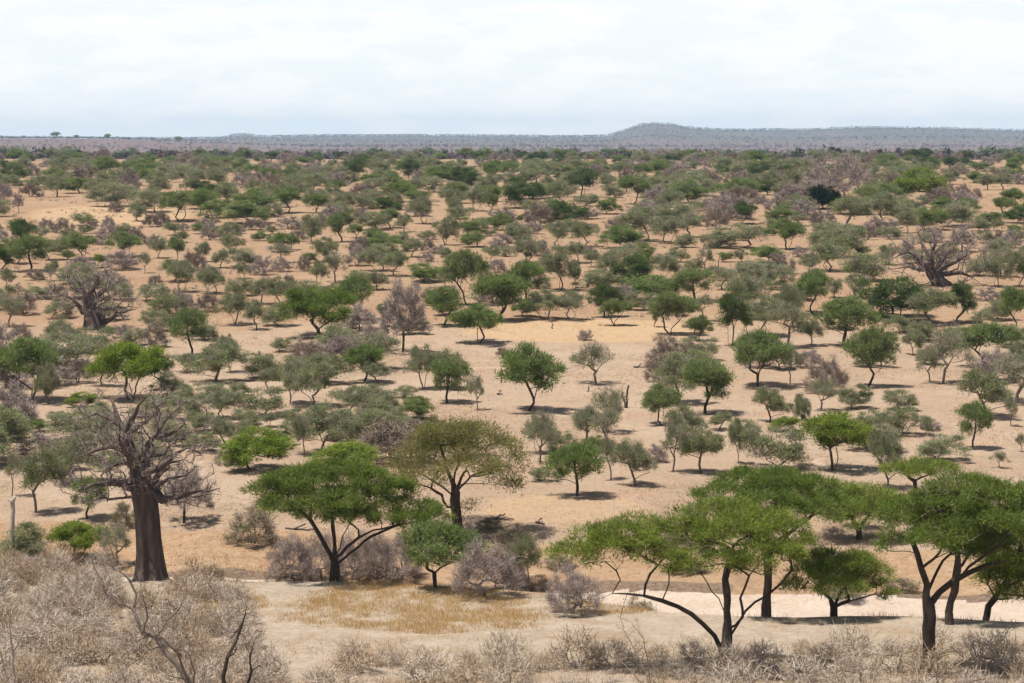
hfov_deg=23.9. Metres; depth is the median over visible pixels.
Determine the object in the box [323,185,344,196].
thorn tree
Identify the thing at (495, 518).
fallen branch
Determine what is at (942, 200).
acacia tree
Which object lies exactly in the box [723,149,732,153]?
acacia tree
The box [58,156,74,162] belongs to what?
acacia tree
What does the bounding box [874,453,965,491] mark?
umbrella acacia
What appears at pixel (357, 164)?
umbrella acacia
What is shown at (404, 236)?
thorn tree
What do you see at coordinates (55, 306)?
thorn tree
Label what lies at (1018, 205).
acacia tree
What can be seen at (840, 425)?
acacia tree
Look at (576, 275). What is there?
acacia tree
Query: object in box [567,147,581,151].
leafless shrub
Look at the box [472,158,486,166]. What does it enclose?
leafless shrub
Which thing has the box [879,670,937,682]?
dry shrub
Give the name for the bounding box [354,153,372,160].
acacia tree
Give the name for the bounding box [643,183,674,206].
leafless shrub
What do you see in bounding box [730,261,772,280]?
thorn bush
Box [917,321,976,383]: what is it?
sparse thorn tree
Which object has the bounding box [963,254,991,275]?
thorn tree
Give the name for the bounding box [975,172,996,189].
thorn tree
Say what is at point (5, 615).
dry shrub
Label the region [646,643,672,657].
dry shrub
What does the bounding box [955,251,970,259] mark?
leafless shrub
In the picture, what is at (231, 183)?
thorn tree
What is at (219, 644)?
dry shrub
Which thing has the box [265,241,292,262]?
sparse thorn tree
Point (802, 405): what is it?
thorn tree
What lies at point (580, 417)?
sparse thorn tree
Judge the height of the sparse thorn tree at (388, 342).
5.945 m
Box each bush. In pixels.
[0,145,10,153]
[0,172,25,186]
[0,407,40,459]
[0,596,39,682]
[4,336,69,365]
[10,145,30,151]
[21,284,54,298]
[28,173,48,184]
[38,404,118,437]
[41,147,67,157]
[42,330,107,369]
[46,171,75,185]
[47,157,77,170]
[54,260,97,281]
[59,269,109,295]
[70,212,98,225]
[80,159,110,171]
[82,180,139,206]
[86,526,213,682]
[93,168,120,181]
[97,301,129,316]
[123,157,144,166]
[124,394,180,415]
[126,185,165,211]
[127,154,139,162]
[137,168,161,177]
[152,162,198,177]
[154,170,184,181]
[166,383,200,399]
[183,409,222,431]
[192,152,213,161]
[192,380,233,397]
[217,598,268,682]
[219,245,263,264]
[228,408,259,423]
[231,385,294,414]
[236,350,283,376]
[266,161,282,169]
[278,408,324,429]
[279,172,315,188]
[279,279,329,297]
[290,171,334,188]
[313,321,364,348]
[316,201,357,217]
[340,269,371,284]
[346,192,378,208]
[355,395,392,414]
[356,210,390,227]
[356,382,400,406]
[361,176,388,188]
[364,159,395,171]
[366,157,388,166]
[370,167,393,176]
[371,150,396,161]
[372,241,401,259]
[393,316,431,333]
[395,384,418,397]
[397,151,427,160]
[415,230,438,238]
[418,173,444,191]
[436,185,447,194]
[446,165,481,183]
[477,216,489,227]
[481,228,499,235]
[499,147,516,152]
[517,168,551,180]
[519,157,550,168]
[520,181,552,197]
[538,146,558,155]
[554,170,591,187]
[557,159,591,168]
[568,267,628,290]
[570,193,599,205]
[582,152,605,159]
[588,615,696,682]
[628,174,672,192]
[649,200,702,220]
[663,349,724,367]
[668,169,706,184]
[672,204,696,213]
[675,173,720,193]
[682,258,705,269]
[700,222,772,248]
[706,156,739,169]
[721,276,755,290]
[728,159,759,176]
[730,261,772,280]
[734,258,781,270]
[738,424,812,465]
[750,464,785,471]
[763,157,794,170]
[763,218,788,229]
[770,180,810,199]
[784,157,813,170]
[804,148,828,158]
[805,222,866,244]
[809,220,842,232]
[833,152,862,163]
[844,422,906,448]
[858,162,884,171]
[860,193,913,214]
[863,166,900,182]
[880,227,906,238]
[883,152,902,160]
[885,203,928,223]
[891,163,924,175]
[898,249,927,261]
[903,319,938,339]
[912,161,941,174]
[914,432,973,459]
[924,242,963,262]
[934,198,985,226]
[954,162,970,172]
[980,165,1012,174]
[1001,323,1023,345]
[1007,229,1023,239]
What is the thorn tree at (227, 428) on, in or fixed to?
on the ground at (810, 619)
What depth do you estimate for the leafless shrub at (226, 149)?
1384.62 m
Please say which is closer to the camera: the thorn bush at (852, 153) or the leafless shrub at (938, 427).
the leafless shrub at (938, 427)
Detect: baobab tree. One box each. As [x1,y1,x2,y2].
[38,262,145,330]
[54,378,228,581]
[883,219,994,286]
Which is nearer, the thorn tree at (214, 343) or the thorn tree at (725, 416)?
the thorn tree at (725, 416)
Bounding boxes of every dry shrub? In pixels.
[0,549,16,567]
[0,554,44,583]
[0,567,20,589]
[0,568,22,601]
[0,591,28,631]
[0,614,34,645]
[0,618,72,656]
[0,624,17,667]
[0,637,32,680]
[0,643,71,682]
[0,649,71,682]
[2,602,35,624]
[3,548,34,570]
[8,553,37,574]
[9,577,32,593]
[10,590,30,603]
[11,557,56,584]
[13,541,49,566]
[16,620,46,642]
[18,588,77,623]
[20,603,71,634]
[21,585,51,609]
[22,553,54,571]
[23,638,58,662]
[24,607,93,643]
[31,569,73,588]
[31,621,109,665]
[32,546,77,576]
[32,576,67,596]
[32,578,95,624]
[35,541,74,566]
[40,568,99,601]
[41,665,108,682]
[42,654,71,673]
[45,628,84,648]
[52,544,90,567]
[57,562,101,580]
[57,571,111,605]
[61,666,110,682]
[63,561,117,596]
[63,585,116,622]
[67,590,108,611]
[69,562,115,590]
[69,569,132,608]
[71,562,84,574]
[72,606,124,635]
[73,638,126,665]
[74,666,101,682]
[77,630,105,645]
[78,546,123,571]
[94,631,130,652]
[95,573,130,599]
[95,659,155,682]
[99,604,126,619]
[100,564,125,579]
[101,654,133,672]
[102,613,172,664]
[106,589,127,608]
[111,660,152,682]
[114,619,157,652]
[117,574,177,623]
[121,609,168,629]
[124,585,163,613]
[127,667,178,682]
[134,642,180,670]
[149,656,220,682]
[151,597,210,631]
[153,615,214,658]
[155,578,207,610]
[160,575,189,591]
[161,629,188,647]
[162,589,204,622]
[164,551,222,595]
[174,571,225,600]
[180,632,230,668]
[182,606,225,638]
[188,645,263,682]
[190,631,209,644]
[193,653,240,682]
[194,600,216,611]
[197,604,217,622]
[201,662,252,682]
[202,578,240,603]
[202,593,258,635]
[205,645,245,667]
[208,637,230,652]
[214,577,258,608]
[214,622,273,660]
[215,647,291,682]
[220,596,265,626]
[221,616,270,650]
[229,637,297,682]
[262,676,295,682]
[295,660,372,682]
[297,663,328,682]
[318,634,388,676]
[371,640,411,667]
[371,677,402,682]
[389,645,465,682]
[408,643,445,667]
[428,672,462,682]
[445,647,496,682]
[450,647,476,663]
[473,644,551,682]
[475,626,538,665]
[516,649,558,671]
[544,620,610,672]
[554,676,578,682]
[560,671,606,682]
[583,633,649,669]
[598,675,624,682]
[630,668,674,682]
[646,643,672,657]
[649,652,691,678]
[672,635,713,661]
[673,668,719,682]
[682,634,760,680]
[697,654,780,682]
[725,635,800,680]
[735,647,763,660]
[771,649,842,682]
[789,636,816,653]
[797,638,863,673]
[819,645,889,682]
[821,619,879,656]
[840,670,873,682]
[856,634,925,677]
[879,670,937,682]
[880,636,904,650]
[890,641,968,682]
[904,620,966,652]
[917,646,955,668]
[942,665,1005,682]
[951,618,1023,672]
[955,629,982,647]
[1000,635,1023,650]
[1000,651,1023,682]
[1001,667,1023,682]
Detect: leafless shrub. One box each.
[0,152,6,160]
[0,181,13,198]
[0,230,8,238]
[0,319,20,346]
[0,367,27,393]
[0,376,41,424]
[4,290,37,313]
[9,322,32,339]
[12,355,79,389]
[13,282,23,293]
[14,431,68,456]
[19,181,45,196]
[23,162,41,177]
[23,268,46,279]
[37,218,54,230]
[39,157,52,166]
[44,284,68,296]
[52,216,74,232]
[52,468,77,486]
[63,353,95,382]
[64,163,94,182]
[64,254,97,270]
[89,221,98,226]
[90,148,111,158]
[91,230,112,244]
[98,222,118,236]
[98,269,129,283]
[100,217,115,227]
[100,249,138,268]
[107,201,125,211]
[107,500,134,527]
[112,324,130,338]
[115,164,143,189]
[127,225,147,242]
[137,320,173,347]
[141,211,161,226]
[144,233,167,245]
[147,273,163,284]
[153,209,171,225]
[165,160,184,172]
[170,156,186,166]
[171,290,199,313]
[172,287,188,298]
[177,222,190,230]
[178,151,191,159]
[179,246,210,268]
[186,157,204,168]
[188,176,201,189]
[194,264,222,280]
[195,290,218,311]
[199,219,223,239]
[201,217,209,225]
[213,448,234,464]
[218,148,233,156]
[229,171,255,187]
[242,216,266,229]
[247,254,276,274]
[249,170,263,183]
[256,161,282,176]
[259,159,272,164]
[261,171,287,191]
[261,530,318,579]
[264,187,291,206]
[269,256,294,271]
[275,151,291,161]
[275,214,301,228]
[278,158,290,166]
[283,272,297,282]
[287,153,299,160]
[287,335,334,362]
[289,229,307,239]
[294,254,312,270]
[295,526,342,581]
[298,161,325,172]
[314,203,346,223]
[323,331,360,361]
[324,169,350,186]
[325,148,336,156]
[327,525,376,582]
[336,300,379,329]
[337,156,352,166]
[344,415,432,466]
[345,243,371,265]
[346,234,370,251]
[348,181,373,194]
[349,147,363,153]
[353,208,374,218]
[353,323,391,344]
[353,529,398,579]
[375,528,425,580]
[403,196,430,216]
[410,168,425,179]
[417,251,433,260]
[417,285,437,303]
[420,236,436,252]
[428,244,447,253]
[445,532,530,600]
[470,287,509,302]
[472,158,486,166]
[482,539,528,586]
[484,204,518,221]
[486,151,500,161]
[487,258,508,272]
[488,233,512,245]
[495,150,518,160]
[495,345,505,356]
[520,201,555,224]
[522,221,544,233]
[531,274,551,288]
[532,238,551,254]
[541,560,604,617]
[558,156,576,166]
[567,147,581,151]
[576,329,592,340]
[579,206,603,217]
[584,245,597,254]
[585,162,605,178]
[591,281,636,304]
[600,223,626,239]
[605,215,621,228]
[616,167,633,177]
[617,157,647,172]
[620,200,659,220]
[641,352,667,381]
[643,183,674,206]
[643,333,693,362]
[645,443,670,462]
[653,147,678,156]
[661,164,687,179]
[663,160,693,174]
[682,152,703,165]
[699,166,714,177]
[700,189,734,211]
[702,154,718,167]
[702,203,732,228]
[703,189,758,220]
[704,170,722,186]
[721,170,741,185]
[724,150,738,159]
[726,182,761,203]
[736,169,748,179]
[742,343,772,366]
[753,195,770,204]
[757,169,792,183]
[762,194,788,209]
[767,252,797,271]
[775,182,817,204]
[777,177,799,191]
[789,198,820,219]
[791,245,808,256]
[793,347,824,367]
[798,161,829,187]
[799,349,851,393]
[800,177,840,199]
[801,156,815,163]
[807,208,823,223]
[811,156,827,166]
[820,208,838,222]
[830,158,852,164]
[856,154,875,165]
[859,222,877,239]
[863,215,887,228]
[865,149,879,158]
[879,170,905,189]
[883,218,903,228]
[899,239,916,251]
[919,418,943,429]
[921,184,954,206]
[925,227,944,239]
[930,151,942,160]
[935,162,968,176]
[951,152,963,162]
[951,188,979,202]
[954,183,971,195]
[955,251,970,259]
[966,345,1023,381]
[970,187,982,198]
[974,286,1000,300]
[979,155,995,164]
[979,238,998,253]
[989,153,1002,162]
[992,168,1014,182]
[993,230,1005,240]
[996,229,1023,245]
[1008,172,1023,183]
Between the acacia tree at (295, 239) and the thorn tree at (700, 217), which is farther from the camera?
the thorn tree at (700, 217)
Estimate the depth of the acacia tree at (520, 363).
280.49 m
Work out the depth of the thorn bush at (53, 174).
782.11 m
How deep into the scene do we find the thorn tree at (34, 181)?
761.82 m
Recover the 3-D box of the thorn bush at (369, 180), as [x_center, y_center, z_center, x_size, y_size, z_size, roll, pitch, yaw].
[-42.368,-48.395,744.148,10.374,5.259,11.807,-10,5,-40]
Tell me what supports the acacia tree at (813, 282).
on the ground at (810, 619)
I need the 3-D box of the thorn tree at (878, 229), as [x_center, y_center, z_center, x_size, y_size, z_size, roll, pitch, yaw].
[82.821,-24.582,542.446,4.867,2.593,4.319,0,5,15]
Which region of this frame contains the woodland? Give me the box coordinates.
[0,122,1023,159]
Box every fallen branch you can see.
[285,523,313,530]
[485,513,513,519]
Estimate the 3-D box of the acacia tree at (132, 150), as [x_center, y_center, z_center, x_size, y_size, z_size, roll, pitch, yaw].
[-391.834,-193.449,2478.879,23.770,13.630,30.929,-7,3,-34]
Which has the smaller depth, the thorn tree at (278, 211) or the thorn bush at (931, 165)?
the thorn tree at (278, 211)
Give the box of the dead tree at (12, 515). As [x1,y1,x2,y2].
[8,496,16,555]
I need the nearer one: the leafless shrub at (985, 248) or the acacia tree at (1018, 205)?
the leafless shrub at (985, 248)
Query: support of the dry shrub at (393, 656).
on the ground at (810, 619)
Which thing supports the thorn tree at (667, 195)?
on the ground at (810, 619)
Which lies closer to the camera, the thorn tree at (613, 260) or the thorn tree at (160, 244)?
the thorn tree at (613, 260)
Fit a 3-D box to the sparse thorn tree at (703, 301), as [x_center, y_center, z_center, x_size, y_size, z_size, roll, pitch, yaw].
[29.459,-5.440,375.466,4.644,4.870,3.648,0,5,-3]
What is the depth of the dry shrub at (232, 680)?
120.04 m
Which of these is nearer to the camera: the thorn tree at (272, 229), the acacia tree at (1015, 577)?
the acacia tree at (1015, 577)
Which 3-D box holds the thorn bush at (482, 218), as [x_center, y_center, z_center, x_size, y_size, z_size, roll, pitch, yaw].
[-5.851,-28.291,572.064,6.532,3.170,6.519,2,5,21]
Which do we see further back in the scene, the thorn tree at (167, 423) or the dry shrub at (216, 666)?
the thorn tree at (167, 423)
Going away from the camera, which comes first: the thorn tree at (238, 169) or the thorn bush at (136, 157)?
the thorn tree at (238, 169)
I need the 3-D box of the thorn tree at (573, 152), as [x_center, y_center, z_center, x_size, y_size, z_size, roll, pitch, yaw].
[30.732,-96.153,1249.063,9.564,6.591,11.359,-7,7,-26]
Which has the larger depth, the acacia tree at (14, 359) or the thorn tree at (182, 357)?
the thorn tree at (182, 357)
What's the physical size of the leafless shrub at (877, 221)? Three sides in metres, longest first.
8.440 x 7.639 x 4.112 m
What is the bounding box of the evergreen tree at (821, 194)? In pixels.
[804,184,845,208]
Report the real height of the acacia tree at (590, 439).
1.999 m
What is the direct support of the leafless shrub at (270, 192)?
on the ground at (810, 619)
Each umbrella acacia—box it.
[236,453,458,580]
[272,282,358,336]
[339,155,371,174]
[538,481,825,669]
[684,459,871,616]
[866,462,1023,673]
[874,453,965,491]
[892,166,954,200]
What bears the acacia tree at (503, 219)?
on the ground at (810, 619)
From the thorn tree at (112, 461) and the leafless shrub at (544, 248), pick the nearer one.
the thorn tree at (112, 461)
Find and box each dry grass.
[0,574,1023,682]
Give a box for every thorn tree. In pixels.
[0,198,13,214]
[0,236,12,248]
[0,265,17,284]
[0,283,17,297]
[0,291,28,326]
[0,342,13,367]
[0,519,53,558]
[2,241,34,263]
[2,448,25,495]
[13,442,70,512]
[14,157,32,167]
[23,178,39,188]
[29,226,51,236]
[31,360,62,403]
[37,316,79,347]
[40,174,71,196]
[40,296,75,317]
[41,238,63,259]
[43,258,59,280]
[46,409,71,422]
[47,429,99,468]
[53,236,69,250]
[59,226,82,237]
[64,324,120,350]
[67,157,90,165]
[68,163,97,176]
[76,225,91,232]
[76,450,125,481]
[78,401,116,429]
[79,176,110,200]
[83,360,119,385]
[87,226,96,231]
[96,421,146,445]
[96,519,133,564]
[103,175,124,190]
[104,280,134,299]
[113,223,133,231]
[119,328,146,344]
[125,440,179,466]
[126,202,148,220]
[134,282,172,300]
[136,250,151,267]
[136,309,171,328]
[142,173,173,190]
[142,291,187,313]
[142,414,179,439]
[145,370,189,393]
[146,238,168,257]
[154,158,168,166]
[154,258,190,281]
[162,221,183,235]
[164,259,198,289]
[165,392,210,419]
[168,424,194,445]
[170,353,197,371]
[172,229,189,238]
[178,178,191,191]
[180,337,252,381]
[182,168,208,179]
[183,430,223,451]
[186,321,220,338]
[187,155,204,162]
[193,264,227,293]
[194,241,211,256]
[197,156,224,170]
[197,388,239,417]
[205,164,228,181]
[205,167,225,181]
[206,337,242,353]
[207,217,221,225]
[209,414,237,442]
[210,221,244,237]
[210,248,227,267]
[211,182,239,203]
[211,288,253,324]
[212,181,239,195]
[216,333,238,371]
[218,232,248,247]
[220,163,233,172]
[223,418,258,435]
[224,276,253,293]
[227,381,252,394]
[231,262,251,276]
[234,166,252,176]
[241,298,266,329]
[243,177,261,188]
[245,274,269,302]
[250,181,278,193]
[252,153,268,162]
[254,366,281,389]
[255,204,274,221]
[257,411,277,426]
[259,302,299,325]
[262,275,296,301]
[264,423,294,438]
[265,225,278,233]
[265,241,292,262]
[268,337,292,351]
[273,205,282,217]
[274,182,292,189]
[277,354,312,373]
[278,356,303,402]
[279,360,340,404]
[281,399,358,450]
[284,162,302,173]
[289,182,314,195]
[290,408,310,455]
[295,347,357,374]
[297,163,336,179]
[300,211,321,242]
[301,187,331,203]
[307,258,330,286]
[308,235,339,256]
[320,248,348,281]
[322,413,370,440]
[323,165,350,175]
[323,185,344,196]
[324,282,341,296]
[325,159,338,165]
[325,384,372,413]
[328,191,357,206]
[341,170,361,184]
[342,328,402,360]
[342,406,400,443]
[355,243,393,270]
[358,188,386,200]
[360,361,392,383]
[362,269,391,289]
[373,416,422,441]
[374,250,410,275]
[382,405,412,425]
[384,190,406,204]
[386,156,397,165]
[393,212,414,229]
[394,148,404,154]
[396,231,415,249]
[398,176,424,189]
[399,419,433,431]
[401,238,423,256]
[401,343,442,388]
[407,194,433,223]
[415,154,437,169]
[421,165,442,173]
[422,345,472,382]
[432,215,463,244]
[436,247,453,259]
[438,187,469,201]
[440,161,457,170]
[443,204,476,222]
[445,196,463,218]
[448,419,492,447]
[450,159,468,166]
[463,184,487,210]
[464,372,484,409]
[470,268,492,278]
[471,173,500,190]
[473,173,493,181]
[481,245,501,261]
[484,174,503,181]
[498,221,534,241]
[498,246,514,255]
[500,181,522,194]
[501,167,534,183]
[503,159,521,170]
[503,529,544,587]
[510,234,545,259]
[518,199,543,211]
[519,163,538,173]
[519,416,553,451]
[524,288,568,318]
[525,406,559,462]
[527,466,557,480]
[536,160,562,176]
[537,241,581,289]
[538,175,554,184]
[538,196,555,217]
[543,220,567,246]
[543,429,579,450]
[547,179,578,199]
[551,289,586,319]
[558,218,579,230]
[563,241,591,259]
[564,149,580,158]
[568,220,601,246]
[569,339,615,383]
[569,405,603,431]
[570,403,604,439]
[582,250,600,266]
[588,384,626,428]
[588,405,622,438]
[594,156,608,164]
[594,244,641,264]
[594,250,621,274]
[596,434,620,479]
[597,175,616,185]
[598,171,617,178]
[599,182,627,196]
[606,434,659,485]
[608,162,632,174]
[608,242,641,256]
[612,205,669,240]
[623,290,656,309]
[630,151,654,158]
[630,172,647,178]
[631,148,649,158]
[631,197,659,207]
[631,239,650,248]
[633,152,655,163]
[636,181,670,198]
[641,158,664,169]
[649,252,664,265]
[650,214,688,242]
[650,348,700,403]
[654,154,665,160]
[654,187,685,208]
[654,255,685,276]
[657,418,690,471]
[661,400,710,442]
[663,247,691,260]
[669,148,685,157]
[672,232,698,247]
[677,213,702,235]
[677,334,721,358]
[678,425,728,472]
[681,316,697,332]
[688,198,710,210]
[690,169,708,178]
[693,233,715,248]
[694,213,706,225]
[694,292,714,314]
[696,247,714,268]
[703,150,721,157]
[704,266,720,274]
[706,171,725,180]
[708,409,732,429]
[710,265,734,289]
[722,271,778,302]
[725,419,763,435]
[726,413,746,462]
[732,249,748,260]
[735,152,751,161]
[742,172,762,182]
[742,294,782,335]
[749,381,792,421]
[757,170,786,182]
[759,263,798,288]
[762,299,810,345]
[767,152,782,158]
[770,293,792,308]
[777,279,805,326]
[778,339,804,384]
[779,193,816,213]
[782,167,805,183]
[787,283,816,299]
[787,392,810,418]
[788,213,807,222]
[792,397,812,420]
[797,250,820,269]
[797,317,825,345]
[800,267,830,278]
[805,375,837,410]
[807,224,870,256]
[808,239,854,270]
[823,163,835,171]
[825,277,843,297]
[826,151,839,161]
[827,194,874,223]
[835,382,875,408]
[839,251,893,279]
[845,272,871,295]
[849,350,899,366]
[851,408,890,429]
[866,420,906,487]
[867,294,880,308]
[869,188,898,223]
[874,227,888,236]
[877,243,900,264]
[880,314,915,332]
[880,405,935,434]
[881,388,920,408]
[886,159,911,173]
[895,206,919,226]
[896,193,929,211]
[900,327,927,354]
[905,285,961,324]
[906,231,938,249]
[914,345,945,363]
[915,345,944,382]
[917,166,938,177]
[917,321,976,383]
[939,169,961,183]
[941,325,972,342]
[954,363,1017,409]
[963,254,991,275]
[968,216,991,229]
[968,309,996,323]
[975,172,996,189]
[975,230,996,240]
[981,255,1013,286]
[982,299,1013,319]
[986,237,1018,253]
[986,244,1016,272]
[987,351,1023,402]
[987,450,1010,467]
[988,218,1006,230]
[993,172,1015,189]
[998,285,1010,295]
[1001,149,1019,160]
[1003,250,1023,286]
[1003,394,1019,425]
[1006,339,1023,361]
[1014,245,1023,254]
[1014,433,1023,449]
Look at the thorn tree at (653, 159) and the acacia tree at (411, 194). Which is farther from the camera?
the thorn tree at (653, 159)
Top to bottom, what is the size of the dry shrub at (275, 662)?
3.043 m
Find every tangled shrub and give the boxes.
[199,564,227,580]
[215,496,283,547]
[257,569,288,581]
[473,518,504,530]
[489,522,535,545]
[541,551,578,569]
[622,590,660,611]
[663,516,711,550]
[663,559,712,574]
[828,584,865,599]
[878,576,922,593]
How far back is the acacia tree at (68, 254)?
469.89 m
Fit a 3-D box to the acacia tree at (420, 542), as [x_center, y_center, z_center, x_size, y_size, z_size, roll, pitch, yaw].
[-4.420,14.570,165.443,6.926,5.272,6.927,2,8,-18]
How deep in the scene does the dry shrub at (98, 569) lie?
166.77 m
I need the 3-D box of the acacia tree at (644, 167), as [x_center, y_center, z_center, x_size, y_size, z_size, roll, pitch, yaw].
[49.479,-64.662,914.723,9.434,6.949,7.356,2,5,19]
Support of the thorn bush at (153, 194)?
on the ground at (810, 619)
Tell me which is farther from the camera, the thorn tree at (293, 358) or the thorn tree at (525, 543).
the thorn tree at (293, 358)
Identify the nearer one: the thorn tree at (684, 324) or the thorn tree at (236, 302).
the thorn tree at (684, 324)
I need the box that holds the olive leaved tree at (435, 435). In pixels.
[376,411,542,529]
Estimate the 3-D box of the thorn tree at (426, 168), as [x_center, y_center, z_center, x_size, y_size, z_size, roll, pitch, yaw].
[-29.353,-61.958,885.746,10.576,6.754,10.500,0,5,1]
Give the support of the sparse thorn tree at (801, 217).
on the ground at (810, 619)
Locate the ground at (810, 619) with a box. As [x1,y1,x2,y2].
[0,123,1023,682]
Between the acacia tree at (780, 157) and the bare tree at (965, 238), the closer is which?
the bare tree at (965, 238)
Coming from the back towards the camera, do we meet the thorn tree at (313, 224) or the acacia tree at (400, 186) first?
the acacia tree at (400, 186)
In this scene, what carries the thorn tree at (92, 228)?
on the ground at (810, 619)
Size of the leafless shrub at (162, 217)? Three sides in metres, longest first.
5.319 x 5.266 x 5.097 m
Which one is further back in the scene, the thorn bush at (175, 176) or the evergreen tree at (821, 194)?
the thorn bush at (175, 176)
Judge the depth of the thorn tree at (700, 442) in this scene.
237.69 m
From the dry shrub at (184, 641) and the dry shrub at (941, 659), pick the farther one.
the dry shrub at (184, 641)
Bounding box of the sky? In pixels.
[0,0,1023,138]
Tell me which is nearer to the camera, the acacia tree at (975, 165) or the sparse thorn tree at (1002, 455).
the sparse thorn tree at (1002, 455)
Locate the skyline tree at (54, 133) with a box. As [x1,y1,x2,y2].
[50,132,60,137]
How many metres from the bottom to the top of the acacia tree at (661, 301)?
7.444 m
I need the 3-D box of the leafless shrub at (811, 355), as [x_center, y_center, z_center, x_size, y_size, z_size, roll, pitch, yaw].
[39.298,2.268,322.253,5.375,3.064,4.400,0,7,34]
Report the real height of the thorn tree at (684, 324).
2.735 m
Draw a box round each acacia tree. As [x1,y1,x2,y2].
[0,160,13,167]
[0,163,34,177]
[0,247,15,270]
[0,333,65,399]
[0,405,30,429]
[5,217,39,237]
[5,231,57,269]
[6,148,25,160]
[6,162,25,169]
[20,153,38,161]
[26,417,49,430]
[39,167,68,176]
[43,519,108,559]
[57,231,99,257]
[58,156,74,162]
[58,177,93,192]
[60,145,79,152]
[61,250,77,262]
[63,391,101,406]
[65,151,85,159]
[67,474,109,518]
[82,338,171,399]
[90,154,122,171]
[92,254,109,267]
[103,230,145,253]
[113,161,131,171]
[118,147,139,155]
[118,164,155,183]
[129,159,161,172]
[138,152,158,163]
[145,351,175,388]
[157,188,193,220]
[159,155,185,162]
[163,236,185,259]
[164,303,213,353]
[165,150,176,156]
[186,179,216,194]
[186,187,223,208]
[190,147,210,155]
[190,222,207,232]
[191,191,207,214]
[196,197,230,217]
[206,154,237,165]
[213,424,296,470]
[220,199,271,223]
[224,186,283,214]
[230,158,251,169]
[233,147,251,157]
[239,163,264,170]
[250,230,269,240]
[257,167,277,179]
[263,232,290,250]
[265,151,277,160]
[271,186,302,212]
[276,168,299,180]
[286,235,300,245]
[293,154,315,163]
[298,438,380,469]
[299,251,318,261]
[301,192,327,212]
[312,153,325,162]
[322,210,358,241]
[324,178,346,187]
[339,154,353,160]
[339,273,374,306]
[339,342,385,381]
[345,223,364,236]
[353,154,367,163]
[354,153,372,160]
[359,172,381,181]
[359,227,383,238]
[362,146,385,154]
[362,231,405,247]
[372,196,406,210]
[374,300,398,325]
[378,176,424,198]
[378,208,400,227]
[381,169,403,182]
[390,393,438,420]
[391,159,417,170]
[395,158,423,176]
[396,515,496,588]
[402,188,433,201]
[404,262,439,281]
[413,147,438,152]
[420,164,459,184]
[423,285,465,325]
[425,354,475,402]
[430,302,458,313]
[431,152,447,160]
[434,160,442,164]
[437,247,490,304]
[443,180,471,194]
[445,300,506,342]
[449,166,481,186]
[455,148,473,159]
[458,215,488,233]
[459,230,485,246]
[462,269,539,320]
[470,151,479,158]
[470,183,503,197]
[475,147,495,155]
[475,156,489,161]
[480,162,502,174]
[480,193,499,211]
[481,160,504,169]
[485,212,514,228]
[494,338,572,410]
[499,161,519,174]
[500,181,547,206]
[506,256,553,299]
[508,176,526,186]
[510,296,538,316]
[515,150,529,158]
[516,214,528,222]
[525,151,549,160]
[538,440,610,495]
[544,199,592,222]
[550,156,567,164]
[551,147,568,160]
[553,163,577,178]
[563,166,599,195]
[569,260,581,281]
[581,159,611,172]
[582,435,603,448]
[585,281,624,316]
[595,195,623,213]
[595,223,646,244]
[596,297,632,325]
[598,146,619,154]
[605,253,657,286]
[609,154,627,162]
[614,174,652,203]
[614,274,689,298]
[630,243,657,259]
[632,163,653,174]
[640,381,684,424]
[644,159,672,174]
[644,289,700,334]
[648,308,661,325]
[652,174,668,182]
[660,153,682,161]
[665,179,709,201]
[669,266,720,299]
[679,357,737,413]
[681,158,699,168]
[682,148,706,161]
[686,314,714,340]
[710,176,761,195]
[713,289,753,344]
[714,164,732,176]
[716,251,734,260]
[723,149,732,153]
[730,325,793,386]
[732,200,759,223]
[737,150,754,157]
[740,159,759,166]
[741,313,753,332]
[743,161,772,176]
[747,150,767,160]
[748,243,784,261]
[750,179,778,194]
[761,156,777,169]
[762,204,798,220]
[763,216,809,248]
[764,343,784,369]
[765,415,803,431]
[767,155,787,162]
[772,165,792,177]
[777,539,904,616]
[794,268,830,313]
[795,408,879,469]
[795,476,905,539]
[806,294,887,345]
[823,311,843,328]
[830,194,864,209]
[840,324,902,386]
[849,179,907,197]
[852,275,931,318]
[854,246,871,252]
[872,151,899,159]
[874,157,890,165]
[883,159,904,167]
[900,154,915,162]
[902,148,920,155]
[902,506,1019,624]
[910,156,938,169]
[913,206,951,229]
[915,146,936,156]
[927,157,942,166]
[929,195,957,211]
[941,155,959,166]
[949,320,1023,363]
[950,279,980,322]
[951,399,995,447]
[958,149,975,158]
[958,157,976,166]
[958,197,982,209]
[960,171,983,182]
[966,161,992,170]
[966,547,1023,620]
[975,145,993,154]
[978,211,1008,221]
[992,196,1018,211]
[997,285,1023,328]
[998,187,1023,199]
[1001,206,1023,221]
[1004,161,1021,168]
[1004,224,1023,231]
[1005,154,1023,164]
[1009,167,1023,175]
[1012,146,1023,153]
[1012,197,1023,210]
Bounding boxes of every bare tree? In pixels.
[12,191,24,209]
[160,459,215,522]
[375,276,434,351]
[810,149,872,195]
[948,226,981,250]
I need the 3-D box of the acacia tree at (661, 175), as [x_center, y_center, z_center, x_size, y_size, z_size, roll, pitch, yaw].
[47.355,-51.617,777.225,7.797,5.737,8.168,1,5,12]
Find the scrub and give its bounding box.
[0,160,1023,338]
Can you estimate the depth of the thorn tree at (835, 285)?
404.80 m
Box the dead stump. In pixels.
[621,385,628,407]
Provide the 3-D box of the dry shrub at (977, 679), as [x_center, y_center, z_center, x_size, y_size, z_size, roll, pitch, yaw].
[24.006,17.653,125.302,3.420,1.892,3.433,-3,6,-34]
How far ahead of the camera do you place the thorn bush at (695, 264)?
456.37 m
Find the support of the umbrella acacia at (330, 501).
on the ground at (810, 619)
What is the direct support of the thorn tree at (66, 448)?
on the ground at (810, 619)
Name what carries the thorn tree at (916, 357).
on the ground at (810, 619)

